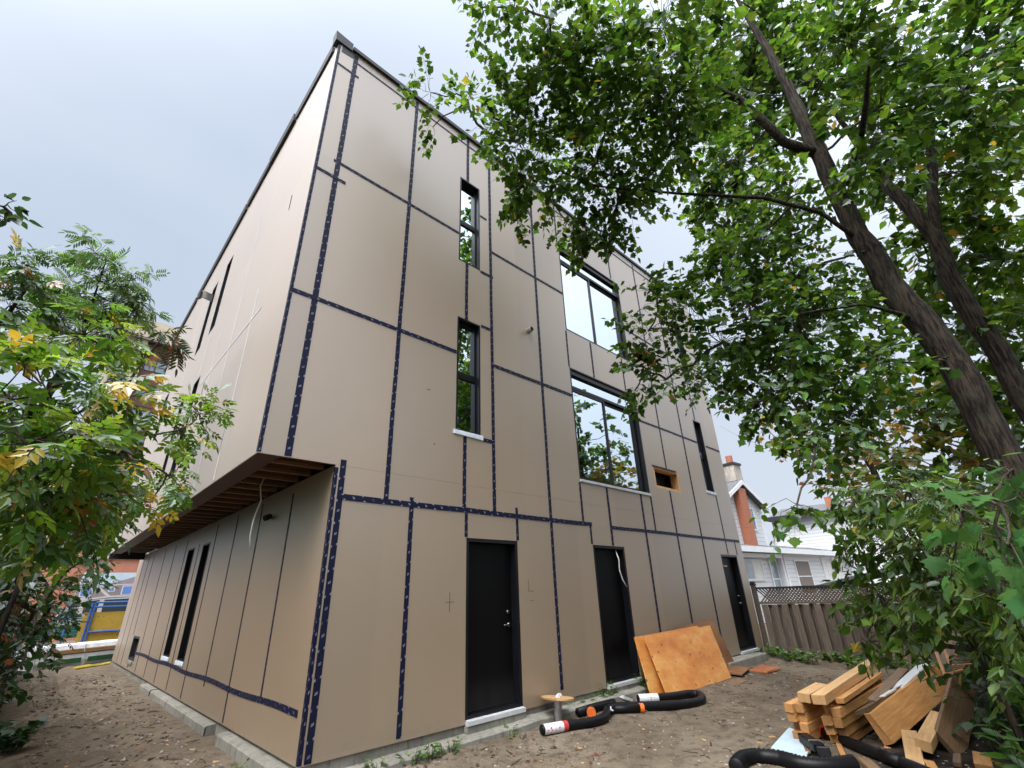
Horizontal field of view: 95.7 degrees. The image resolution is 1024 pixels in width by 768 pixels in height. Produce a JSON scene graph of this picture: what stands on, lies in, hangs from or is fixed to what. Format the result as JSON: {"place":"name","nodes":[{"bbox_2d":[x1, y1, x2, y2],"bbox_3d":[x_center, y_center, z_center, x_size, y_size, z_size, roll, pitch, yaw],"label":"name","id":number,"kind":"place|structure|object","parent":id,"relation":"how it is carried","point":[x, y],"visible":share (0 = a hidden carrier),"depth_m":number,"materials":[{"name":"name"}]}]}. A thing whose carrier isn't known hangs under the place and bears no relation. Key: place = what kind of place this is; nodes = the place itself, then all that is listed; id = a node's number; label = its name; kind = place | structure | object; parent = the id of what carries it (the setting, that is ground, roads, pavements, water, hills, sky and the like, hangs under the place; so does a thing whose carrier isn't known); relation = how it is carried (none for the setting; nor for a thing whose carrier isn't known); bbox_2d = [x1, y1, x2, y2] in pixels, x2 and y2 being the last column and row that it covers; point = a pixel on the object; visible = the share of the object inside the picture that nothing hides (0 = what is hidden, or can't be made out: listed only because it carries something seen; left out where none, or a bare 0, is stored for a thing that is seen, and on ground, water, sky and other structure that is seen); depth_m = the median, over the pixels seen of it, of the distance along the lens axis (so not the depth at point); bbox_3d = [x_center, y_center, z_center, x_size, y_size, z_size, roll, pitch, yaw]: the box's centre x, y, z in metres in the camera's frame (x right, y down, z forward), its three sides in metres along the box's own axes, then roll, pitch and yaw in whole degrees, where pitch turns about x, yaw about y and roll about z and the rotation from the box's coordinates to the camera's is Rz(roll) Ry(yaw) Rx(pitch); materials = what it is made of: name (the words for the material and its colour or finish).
{"place":"outdoors","nodes":[
{"label":"outdoors","id":0,"kind":"place"},
{"bbox_2d":[0,623,1018,767],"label":"ground","id":1,"kind":"structure","parent":0,"point":[617,727],"depth_m":5.81,"materials":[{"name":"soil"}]},
{"bbox_2d":[0,193,42,228],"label":"leafy sapling","id":2,"kind":"object","parent":1,"relation":"on","point":[17,217],"visible":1,"depth_m":2.76,"materials":[{"name":"green plant"}]},
{"bbox_2d":[0,716,47,753],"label":"leafy plant","id":3,"kind":"object","parent":1,"relation":"on","point":[12,739],"visible":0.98,"depth_m":5.58,"materials":[{"name":"green plant"}]},
{"bbox_2d":[0,227,93,340],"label":"ash sapling","id":4,"kind":"object","parent":1,"relation":"on","point":[25,278],"visible":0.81,"depth_m":4.74,"materials":[{"name":"green plant"}]},
{"bbox_2d":[0,483,127,729],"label":"hedge","id":5,"kind":"object","parent":1,"relation":"on","point":[27,629],"visible":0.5,"depth_m":5.80,"materials":[{"name":"green plant"}]},
{"bbox_2d":[15,639,117,656],"bbox_3d":[-12.958,8.349,14.834,1.186,0.261,4.400,-9,-25,16],"label":"wrapped bundle","id":6,"kind":"object","parent":1,"relation":"on","point":[78,647],"visible":0.4,"depth_m":13.86,"materials":[{"name":"plastic"}]},
{"bbox_2d":[18,649,114,670],"bbox_3d":[-12.912,8.649,14.736,1.186,0.415,4.400,-9,-25,16],"label":"wrapped bundle","id":7,"kind":"object","parent":1,"relation":"on","point":[80,658],"visible":0.29,"depth_m":13.68,"materials":[{"name":"plastic"}]},
{"bbox_2d":[13,552,139,642],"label":"brick building","id":8,"kind":"structure","parent":1,"relation":"on","point":[126,566],"depth_m":26.35,"materials":[{"name":"red brick"}]},
{"bbox_2d":[59,603,93,643],"bbox_3d":[-18.207,9.855,18.669,1.640,1.830,0.070,20,-32,-39],"label":"site fence panel","id":9,"kind":"object","parent":1,"relation":"on","point":[84,631],"visible":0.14,"depth_m":19.13,"materials":[{"name":"metal"}]},
{"bbox_2d":[35,573,135,639],"bbox_3d":[-18.196,9.873,20.842,4.350,2.590,0.082,20,-32,-39],"label":"printed hoarding","id":10,"kind":"object","parent":1,"relation":"on","point":[122,592],"visible":0.08,"depth_m":20.89,"materials":[{"name":"multicoloured paint"}]},
{"bbox_2d":[73,662,110,669],"bbox_3d":[-11.864,7.982,13.132,0.123,0.093,1.228,-1,-24,-2],"label":"yellow strap","id":11,"kind":"object","parent":1,"relation":"on","point":[89,665],"visible":0.91,"depth_m":12.99,"materials":[{"name":"plastic"}]},
{"bbox_2d":[12,223,173,459],"bbox_3d":[-5.712,1.021,5.641,1.685,6.735,1.468,20,-32,-39],"label":"ash tree","id":12,"kind":"object","parent":1,"relation":"on","point":[80,261],"visible":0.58,"depth_m":6.58,"materials":[{"name":"green plant"}]},
{"bbox_2d":[0,325,195,638],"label":"dark twig sapling","id":13,"kind":"object","parent":1,"relation":"on","point":[176,347],"visible":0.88,"depth_m":4.90,"materials":[{"name":"green plant"}]},
{"bbox_2d":[83,601,127,641],"bbox_3d":[-16.661,10.393,20.024,2.550,1.870,0.080,20,-32,-39],"label":"site fence panel","id":14,"kind":"object","parent":1,"relation":"on","point":[91,618],"visible":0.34,"depth_m":19.60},
{"bbox_2d":[75,611,124,642],"bbox_3d":[-16.888,10.445,19.868,2.580,1.260,0.020,20,-32,-39],"label":"yellow board","id":15,"kind":"object","parent":14,"relation":"attached to","point":[107,620],"visible":0.36,"depth_m":19.56,"materials":[{"name":"wood"}]},
{"bbox_2d":[46,320,178,545],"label":"apartment tower","id":16,"kind":"structure","parent":1,"relation":"on","point":[162,328],"depth_m":50.70,"materials":[{"name":"beige brick"}]},
{"bbox_2d":[143,359,166,373],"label":"window","id":17,"kind":"structure","parent":16,"relation":"in","point":[152,368],"depth_m":51.49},
{"bbox_2d":[0,284,239,592],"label":"box elder sapling","id":18,"kind":"object","parent":1,"relation":"on","point":[35,437],"visible":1,"depth_m":2.18,"materials":[{"name":"green plant"}]},
{"bbox_2d":[360,753,387,767],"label":"weed","id":19,"kind":"object","parent":1,"relation":"on","point":[366,765],"visible":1,"depth_m":4.51,"materials":[{"name":"green plant"}]},
{"bbox_2d":[396,745,426,765],"bbox_3d":[-1.041,3.828,4.742,0.312,0.165,0.199,9,-26,-22],"label":"weed","id":20,"kind":"object","parent":1,"relation":"on","point":[415,755],"visible":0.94,"depth_m":4.76,"materials":[{"name":"green plant"}]},
{"bbox_2d":[421,739,441,763],"bbox_3d":[-0.832,3.851,4.854,0.332,0.210,0.189,20,-32,-39],"label":"weed","id":21,"kind":"object","parent":1,"relation":"on","point":[433,754],"visible":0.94,"depth_m":4.87,"materials":[{"name":"green plant"}]},
{"bbox_2d":[108,31,768,767],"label":"apartment building","id":22,"kind":"structure","parent":1,"relation":"on","point":[444,493],"depth_m":7.09,"materials":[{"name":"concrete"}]},
{"bbox_2d":[158,402,182,482],"bbox_3d":[-7.354,1.251,10.132,0.153,1.976,0.476,20,-32,-39],"label":"window","id":23,"kind":"structure","parent":22,"relation":"in","point":[166,458],"depth_m":10.08,"materials":[{"name":"black glass"}]},
{"bbox_2d":[161,547,194,660],"bbox_3d":[-6.635,4.394,9.342,0.170,2.038,0.640,20,-32,-39],"label":"window","id":24,"kind":"structure","parent":22,"relation":"in","point":[166,654],"depth_m":9.44,"materials":[{"name":"black glass"}]},
{"bbox_2d":[170,377,199,471],"bbox_3d":[-6.464,0.833,9.282,0.153,1.976,0.556,20,-32,-39],"label":"window","id":25,"kind":"structure","parent":22,"relation":"in","point":[195,386],"depth_m":9.50,"materials":[{"name":"black glass"}]},
{"bbox_2d":[174,542,210,665],"bbox_3d":[-5.772,3.994,8.515,0.170,2.028,0.600,20,-32,-39],"label":"window","id":26,"kind":"structure","parent":22,"relation":"in","point":[205,550],"depth_m":8.60,"materials":[{"name":"black glass"}]},
{"bbox_2d":[195,283,217,354],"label":"window","id":27,"kind":"structure","parent":22,"relation":"in","point":[208,296],"depth_m":11.45,"materials":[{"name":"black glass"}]},
{"bbox_2d":[208,255,233,334],"bbox_3d":[-6.523,-2.021,10.530,0.153,1.926,0.516,20,-32,-39],"label":"window","id":28,"kind":"structure","parent":22,"relation":"in","point":[229,264],"depth_m":10.64,"materials":[{"name":"black glass"}]},
{"bbox_2d":[453,316,482,440],"bbox_3d":[-0.732,-0.108,7.405,0.560,2.043,0.170,20,-32,-39],"label":"window","id":29,"kind":"structure","parent":22,"relation":"in","point":[468,407],"depth_m":7.42,"materials":[{"name":"clear glass"}]},
{"bbox_2d":[459,176,479,269],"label":"window","id":30,"kind":"structure","parent":22,"relation":"in","point":[469,222],"depth_m":8.78,"materials":[{"name":"clear glass"}]},
{"bbox_2d":[468,543,513,712],"bbox_3d":[-0.321,3.215,6.293,0.870,1.980,0.095,20,-32,-39],"label":"door","id":31,"kind":"structure","parent":22,"relation":"in","point":[490,653],"depth_m":6.28,"materials":[{"name":"metal"}]},
{"bbox_2d":[558,247,627,359],"bbox_3d":[1.913,-1.872,11.053,2.366,2.306,0.153,20,-32,-39],"label":"window","id":32,"kind":"structure","parent":22,"relation":"in","point":[588,296],"depth_m":11.03,"materials":[{"name":"clear glass"}]},
{"bbox_2d":[569,367,650,495],"bbox_3d":[2.027,1.055,9.720,2.380,2.343,0.175,20,-32,-39],"label":"window","id":33,"kind":"structure","parent":22,"relation":"in","point":[610,452],"depth_m":9.70,"materials":[{"name":"clear glass"}]},
{"bbox_2d":[595,549,631,678],"bbox_3d":[1.696,3.946,8.084,0.860,2.000,0.045,20,-32,-39],"label":"door","id":34,"kind":"structure","parent":22,"relation":"in","point":[616,645],"depth_m":8.08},
{"bbox_2d":[674,323,689,380],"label":"window","id":35,"kind":"structure","parent":22,"relation":"in","point":[681,352],"depth_m":13.93,"materials":[{"name":"black glass"}]},
{"bbox_2d":[692,419,715,494],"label":"window","id":36,"kind":"structure","parent":22,"relation":"in","point":[697,427],"depth_m":12.55,"materials":[{"name":"black glass"}]},
{"bbox_2d":[722,557,749,647],"bbox_3d":[5.379,5.266,11.254,0.850,1.980,0.095,20,-32,-39],"label":"door","id":37,"kind":"structure","parent":22,"relation":"in","point":[736,603],"depth_m":11.32,"materials":[{"name":"metal"}]},
{"bbox_2d":[434,734,462,753],"bbox_3d":[-0.662,3.932,5.045,0.340,0.189,0.200,20,-32,-39],"label":"weed","id":38,"kind":"object","parent":1,"relation":"on","point":[453,746],"visible":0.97,"depth_m":5.04,"materials":[{"name":"green plant"}]},
{"bbox_2d":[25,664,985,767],"bbox_3d":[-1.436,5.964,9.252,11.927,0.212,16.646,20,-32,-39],"label":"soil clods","id":39,"kind":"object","parent":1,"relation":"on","point":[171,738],"visible":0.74,"depth_m":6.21,"materials":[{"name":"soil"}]},
{"bbox_2d":[37,675,973,767],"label":"fallen leaves","id":40,"kind":"object","parent":1,"relation":"on","point":[541,760],"visible":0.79,"depth_m":5.04,"materials":[{"name":"brown plant"}]},
{"bbox_2d":[30,671,999,767],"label":"sticks","id":41,"kind":"object","parent":1,"relation":"on","point":[476,748],"visible":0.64,"depth_m":5.77,"materials":[{"name":"wood"}]},
{"bbox_2d":[54,671,1000,767],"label":"wood chips","id":42,"kind":"object","parent":1,"relation":"on","point":[563,739],"visible":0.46,"depth_m":5.47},
{"bbox_2d":[864,664,947,745],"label":"wide beam","id":43,"kind":"structure","parent":42,"relation":"on","point":[911,704],"depth_m":5.45,"materials":[{"name":"wood"}]},
{"bbox_2d":[854,684,902,714],"bbox_3d":[4.599,3.815,5.655,1.621,0.088,0.165,11,-47,-34],"label":"broken timber","id":44,"kind":"object","parent":43,"relation":"on","point":[867,708],"visible":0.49,"depth_m":5.28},
{"bbox_2d":[867,667,908,703],"bbox_3d":[4.932,3.957,6.027,1.955,0.132,0.113,16,-24,-40],"label":"old timber","id":45,"kind":"object","parent":43,"relation":"on","point":[894,678],"visible":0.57,"depth_m":5.96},
{"bbox_2d":[893,663,927,688],"bbox_3d":[5.285,3.887,6.155,1.128,0.027,0.197,5,-42,-35],"label":"white board","id":46,"kind":"object","parent":43,"relation":"on","point":[909,676],"visible":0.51,"depth_m":6.12,"materials":[{"name":"paint"}]},
{"bbox_2d":[935,652,963,674],"bbox_3d":[6.220,3.949,6.603,0.245,0.028,1.377,-36,-33,26],"label":"thin slat","id":47,"kind":"object","parent":43,"relation":"on","point":[941,666],"visible":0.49,"depth_m":6.34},
{"bbox_2d":[541,693,573,721],"bbox_3d":[0.618,4.427,6.127,0.444,0.539,0.444,20,-32,-39],"label":"covered pipe","id":48,"kind":"object","parent":1,"relation":"on","point":[558,698],"visible":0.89,"depth_m":6.13,"materials":[{"name":"metal"}]},
{"bbox_2d":[539,703,644,734],"bbox_3d":[1.108,4.396,6.111,1.846,0.153,0.400,20,-32,-39],"label":"drain pipe","id":49,"kind":"object","parent":1,"relation":"on","point":[609,710],"visible":1,"depth_m":5.90,"materials":[{"name":"black plastic"}]},
{"bbox_2d":[575,698,615,716],"bbox_3d":[1.250,4.592,6.564,0.805,0.124,0.267,20,-32,-39],"label":"drain pipe","id":50,"kind":"object","parent":1,"relation":"on","point":[590,710],"visible":0.85,"depth_m":6.42,"materials":[{"name":"black plastic"}]},
{"bbox_2d":[604,690,705,710],"bbox_3d":[2.178,4.737,6.925,1.862,0.187,0.599,6,-26,-18],"label":"drain hose","id":51,"kind":"object","parent":1,"relation":"on","point":[661,701],"visible":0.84,"depth_m":6.91,"materials":[{"name":"black plastic"}]},
{"bbox_2d":[634,626,697,692],"bbox_3d":[2.960,4.913,8.284,2.460,0.896,0.327,20,-32,-39],"label":"plywood sheet","id":52,"kind":"object","parent":1,"relation":"on","point":[653,681],"visible":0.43,"depth_m":7.68,"materials":[{"name":"wood"}]},
{"bbox_2d":[644,625,730,692],"bbox_3d":[3.255,4.957,8.384,2.600,0.882,0.401,20,-32,-39],"label":"plywood sheet","id":53,"kind":"object","parent":1,"relation":"on","point":[691,659],"visible":0.86,"depth_m":8.28,"materials":[{"name":"wood"}]},
{"bbox_2d":[677,620,706,628],"bbox_3d":[3.620,5.148,8.944,1.460,0.970,0.297,20,-32,-39],"label":"plywood sheet","id":54,"kind":"object","parent":1,"relation":"on","point":[701,623],"visible":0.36,"depth_m":9.39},
{"bbox_2d":[393,0,1023,565],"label":"maple tree","id":55,"kind":"object","parent":1,"relation":"on","point":[775,42],"visible":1,"depth_m":6.80,"materials":[{"name":"green plant"}]},
{"bbox_2d":[706,619,733,667],"bbox_3d":[4.165,5.356,9.463,1.020,0.946,0.302,20,-32,-39],"label":"plywood sheet","id":56,"kind":"object","parent":1,"relation":"on","point":[726,654],"visible":0.29,"depth_m":9.65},
{"bbox_2d":[728,665,748,675],"bbox_3d":[4.460,5.669,9.185,0.352,0.048,0.786,-12,-23,34],"label":"broken board","id":57,"kind":"object","parent":1,"relation":"on","point":[738,670],"visible":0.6,"depth_m":9.11,"materials":[{"name":"brown wood"}]},
{"bbox_2d":[748,664,780,672],"bbox_3d":[5.181,5.831,9.479,0.874,0.051,0.396,19,-30,-39],"label":"broken board","id":58,"kind":"object","parent":1,"relation":"on","point":[762,668],"visible":0.99,"depth_m":9.38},
{"bbox_2d":[723,455,850,623],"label":"white house","id":59,"kind":"structure","parent":1,"relation":"on","point":[797,566],"depth_m":23.96,"materials":[{"name":"wood"}]},
{"bbox_2d":[744,559,765,580],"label":"window","id":60,"kind":"structure","parent":59,"relation":"in","point":[758,571],"depth_m":21.95,"materials":[{"name":"white paint"}]},
{"bbox_2d":[767,559,784,594],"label":"window","id":61,"kind":"structure","parent":59,"relation":"in","point":[774,570],"depth_m":22.85,"materials":[{"name":"glass"}]},
{"bbox_2d":[793,560,815,594],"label":"window","id":62,"kind":"structure","parent":59,"relation":"in","point":[802,567],"depth_m":24.23,"materials":[{"name":"white paint"}]},
{"bbox_2d":[820,557,835,581],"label":"window","id":63,"kind":"structure","parent":59,"relation":"in","point":[826,564],"depth_m":26.14,"materials":[{"name":"white paint"}]},
{"bbox_2d":[771,728,808,756],"bbox_3d":[3.189,4.028,5.224,0.359,0.032,1.044,-19,-30,33],"label":"insulation sheet","id":64,"kind":"object","parent":1,"relation":"on","point":[786,741],"visible":0.64,"depth_m":5.10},
{"bbox_2d":[798,733,831,756],"bbox_3d":[3.205,3.810,4.876,0.160,0.125,0.616,-7,-25,10],"label":"downspout elbow","id":65,"kind":"object","parent":64,"relation":"on","point":[815,745],"visible":0.91,"depth_m":4.83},
{"bbox_2d":[780,648,800,660],"bbox_3d":[6.393,6.214,10.623,0.458,0.261,0.648,-12,-26,21],"label":"ground plant","id":66,"kind":"object","parent":1,"relation":"on","point":[786,655],"visible":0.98,"depth_m":10.52,"materials":[{"name":"green plant"}]},
{"bbox_2d":[728,747,859,767],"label":"drain hose","id":67,"kind":"object","parent":1,"relation":"on","point":[745,758],"visible":0.98,"depth_m":4.50,"materials":[{"name":"black plastic"}]},
{"bbox_2d":[792,729,800,738],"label":"timber post","id":68,"kind":"object","parent":1,"relation":"on","point":[795,732],"visible":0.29,"depth_m":5.29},
{"bbox_2d":[793,721,800,729],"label":"timber post","id":69,"kind":"object","parent":68,"relation":"on","point":[796,725],"visible":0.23,"depth_m":5.37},
{"bbox_2d":[786,712,798,721],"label":"timber post","id":70,"kind":"object","parent":69,"relation":"on","point":[792,717],"visible":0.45,"depth_m":5.33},
{"bbox_2d":[783,697,798,713],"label":"timber post","id":71,"kind":"object","parent":70,"relation":"on","point":[789,706],"visible":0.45,"depth_m":5.37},
{"bbox_2d":[797,650,819,663],"bbox_3d":[6.592,6.079,10.279,0.457,0.277,0.524,-19,-29,33],"label":"ground plant","id":72,"kind":"object","parent":1,"relation":"on","point":[810,657],"visible":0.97,"depth_m":10.25,"materials":[{"name":"green plant"}]},
{"bbox_2d":[800,725,823,738],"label":"timber post","id":73,"kind":"object","parent":1,"relation":"on","point":[815,734],"visible":0.12,"depth_m":5.29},
{"bbox_2d":[799,713,825,732],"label":"timber post","id":74,"kind":"object","parent":73,"relation":"on","point":[812,725],"visible":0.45,"depth_m":5.29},
{"bbox_2d":[797,705,825,722],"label":"timber post","id":75,"kind":"object","parent":74,"relation":"on","point":[812,714],"visible":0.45,"depth_m":5.38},
{"bbox_2d":[794,678,865,712],"bbox_3d":[4.234,4.039,6.079,2.464,0.092,0.091,18,-33,-37],"label":"timber post","id":76,"kind":"object","parent":75,"relation":"on","point":[802,707],"visible":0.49,"depth_m":5.36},
{"bbox_2d":[797,682,826,703],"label":"timber post","id":77,"kind":"object","parent":76,"relation":"on","point":[804,695],"visible":0.76,"depth_m":5.38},
{"bbox_2d":[829,733,838,742],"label":"timber post","id":78,"kind":"object","parent":1,"relation":"on","point":[833,738],"visible":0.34,"depth_m":5.13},
{"bbox_2d":[824,725,837,734],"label":"timber post","id":79,"kind":"object","parent":78,"relation":"on","point":[831,730],"visible":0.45,"depth_m":5.11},
{"bbox_2d":[821,714,833,725],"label":"timber post","id":80,"kind":"object","parent":79,"relation":"on","point":[826,719],"visible":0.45,"depth_m":5.12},
{"bbox_2d":[823,678,882,713],"bbox_3d":[4.402,3.950,5.908,2.184,0.089,0.091,18,-37,-38],"label":"timber post","id":81,"kind":"object","parent":80,"relation":"on","point":[833,703],"visible":0.28,"depth_m":5.26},
{"bbox_2d":[841,656,864,668],"bbox_3d":[7.184,5.862,9.761,0.682,0.272,0.427,20,-32,-39],"label":"ground plant","id":82,"kind":"object","parent":1,"relation":"on","point":[846,660],"visible":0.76,"depth_m":9.71,"materials":[{"name":"green plant"}]},
{"bbox_2d":[842,722,872,745],"bbox_3d":[4.456,4.178,5.734,2.184,0.089,0.090,18,-37,-38],"label":"timber post","id":83,"kind":"object","parent":1,"relation":"on","point":[862,731],"visible":0.24,"depth_m":5.34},
{"bbox_2d":[837,715,868,735],"bbox_3d":[4.454,4.092,5.763,2.183,0.089,0.092,18,-37,-38],"label":"timber post","id":84,"kind":"object","parent":83,"relation":"on","point":[854,726],"visible":0.34,"depth_m":5.22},
{"bbox_2d":[832,702,867,727],"bbox_3d":[4.390,3.986,5.740,2.183,0.088,0.092,18,-37,-38],"label":"timber post","id":85,"kind":"object","parent":84,"relation":"on","point":[847,719],"visible":0.46,"depth_m":5.14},
{"bbox_2d":[830,680,885,717],"bbox_3d":[4.396,3.904,5.777,2.184,0.089,0.092,18,-38,-38],"label":"timber post","id":86,"kind":"object","parent":85,"relation":"on","point":[849,706],"visible":0.63,"depth_m":5.42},
{"bbox_2d":[835,672,883,703],"bbox_3d":[4.417,3.816,5.848,2.002,0.054,0.091,19,-38,-40],"label":"timber post","id":87,"kind":"object","parent":86,"relation":"on","point":[852,692],"visible":1,"depth_m":5.66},
{"bbox_2d":[811,659,877,704],"bbox_3d":[4.339,3.787,5.950,2.605,0.095,0.138,17,-33,-40],"label":"timber post","id":88,"kind":"object","parent":87,"relation":"on","point":[827,694],"visible":0.71,"depth_m":5.54,"materials":[{"name":"wood"}]},
{"bbox_2d":[750,582,979,665],"bbox_3d":[8.400,5.292,10.148,5.671,1.985,0.146,-23,-32,38],"label":"wooden fence","id":89,"kind":"object","parent":1,"relation":"on","point":[807,624],"visible":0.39,"depth_m":11.20,"materials":[{"name":"wood"}]},
{"bbox_2d":[857,757,879,767],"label":"batten","id":90,"kind":"object","parent":1,"relation":"on","point":[864,762],"visible":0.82,"depth_m":4.50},
{"bbox_2d":[819,725,929,767],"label":"drain pipe","id":91,"kind":"object","parent":1,"relation":"on","point":[893,759],"visible":0.81,"depth_m":4.62,"materials":[{"name":"black plastic"}]},
{"bbox_2d":[763,482,995,582],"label":"white house","id":92,"kind":"structure","parent":1,"relation":"on","point":[816,537],"depth_m":29.69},
{"bbox_2d":[757,380,1018,579],"bbox_3d":[8.893,2.996,10.920,3.107,6.391,5.834,8,-26,-22],"label":"yellowing tree","id":93,"kind":"object","parent":1,"relation":"on","point":[966,461],"visible":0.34,"depth_m":10.45,"materials":[{"name":"green plant"}]},
{"bbox_2d":[900,729,925,765],"bbox_3d":[4.085,3.718,4.723,0.143,0.049,0.902,-18,-23,32],"label":"plank offcut","id":94,"kind":"object","parent":1,"relation":"on","point":[912,751],"visible":0.6,"depth_m":4.69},
{"bbox_2d":[803,432,1023,749],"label":"overgrown shrub","id":95,"kind":"object","parent":1,"relation":"on","point":[924,595],"visible":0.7,"depth_m":4.13,"materials":[{"name":"green plant"}]},
{"bbox_2d":[823,57,1023,452],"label":"maple tree","id":96,"kind":"object","parent":1,"relation":"on","point":[984,237],"visible":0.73,"depth_m":8.00,"materials":[{"name":"green plant"}]},
{"bbox_2d":[827,243,1023,520],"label":"garden tree","id":97,"kind":"object","parent":1,"relation":"on","point":[918,351],"visible":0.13,"depth_m":10.44,"materials":[{"name":"green plant"}]},
{"bbox_2d":[915,710,938,753],"bbox_3d":[4.588,3.786,5.064,1.203,0.102,0.132,17,-21,-41],"label":"timber block","id":98,"kind":"object","parent":1,"relation":"on","point":[926,740],"depth_m":4.81,"materials":[{"name":"wood"}]},
{"bbox_2d":[888,478,1023,754],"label":"hedge shrub","id":99,"kind":"object","parent":1,"relation":"on","point":[974,683],"visible":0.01,"depth_m":5.14,"materials":[{"name":"green plant"}]},
{"bbox_2d":[934,663,978,753],"bbox_3d":[5.529,3.865,5.711,2.690,0.301,0.054,4,-51,-42],"label":"long plank","id":100,"kind":"object","parent":1,"relation":"on","point":[953,713],"visible":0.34,"depth_m":5.27,"materials":[{"name":"wood"}]},
{"bbox_2d":[953,753,962,767],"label":"timber offcut","id":101,"kind":"object","parent":1,"relation":"on","point":[957,760],"visible":1,"depth_m":4.48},
{"bbox_2d":[919,467,1023,631],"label":"maple sapling","id":102,"kind":"object","parent":1,"relation":"on","point":[975,566],"visible":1,"depth_m":1.97,"materials":[{"name":"green plant"}]},
{"bbox_2d":[972,751,993,767],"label":"timber offcut","id":103,"kind":"object","parent":1,"relation":"on","point":[980,761],"visible":0.87,"depth_m":4.39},
{"bbox_2d":[970,715,1023,767],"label":"broad leaf plant","id":104,"kind":"object","parent":1,"relation":"on","point":[1010,754],"visible":0.96,"depth_m":3.90,"materials":[{"name":"green plant"}]},
{"bbox_2d":[988,689,1023,754],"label":"broad leaf plant","id":105,"kind":"object","parent":1,"relation":"on","point":[990,698],"visible":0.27,"depth_m":4.60,"materials":[{"name":"green plant"}]},
{"bbox_2d":[0,0,1023,545],"label":"sky","id":106,"kind":"structure","parent":0,"point":[149,126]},
{"bbox_2d":[812,568,900,603],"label":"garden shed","id":107,"kind":"structure","parent":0,"point":[852,578],"depth_m":14.00,"materials":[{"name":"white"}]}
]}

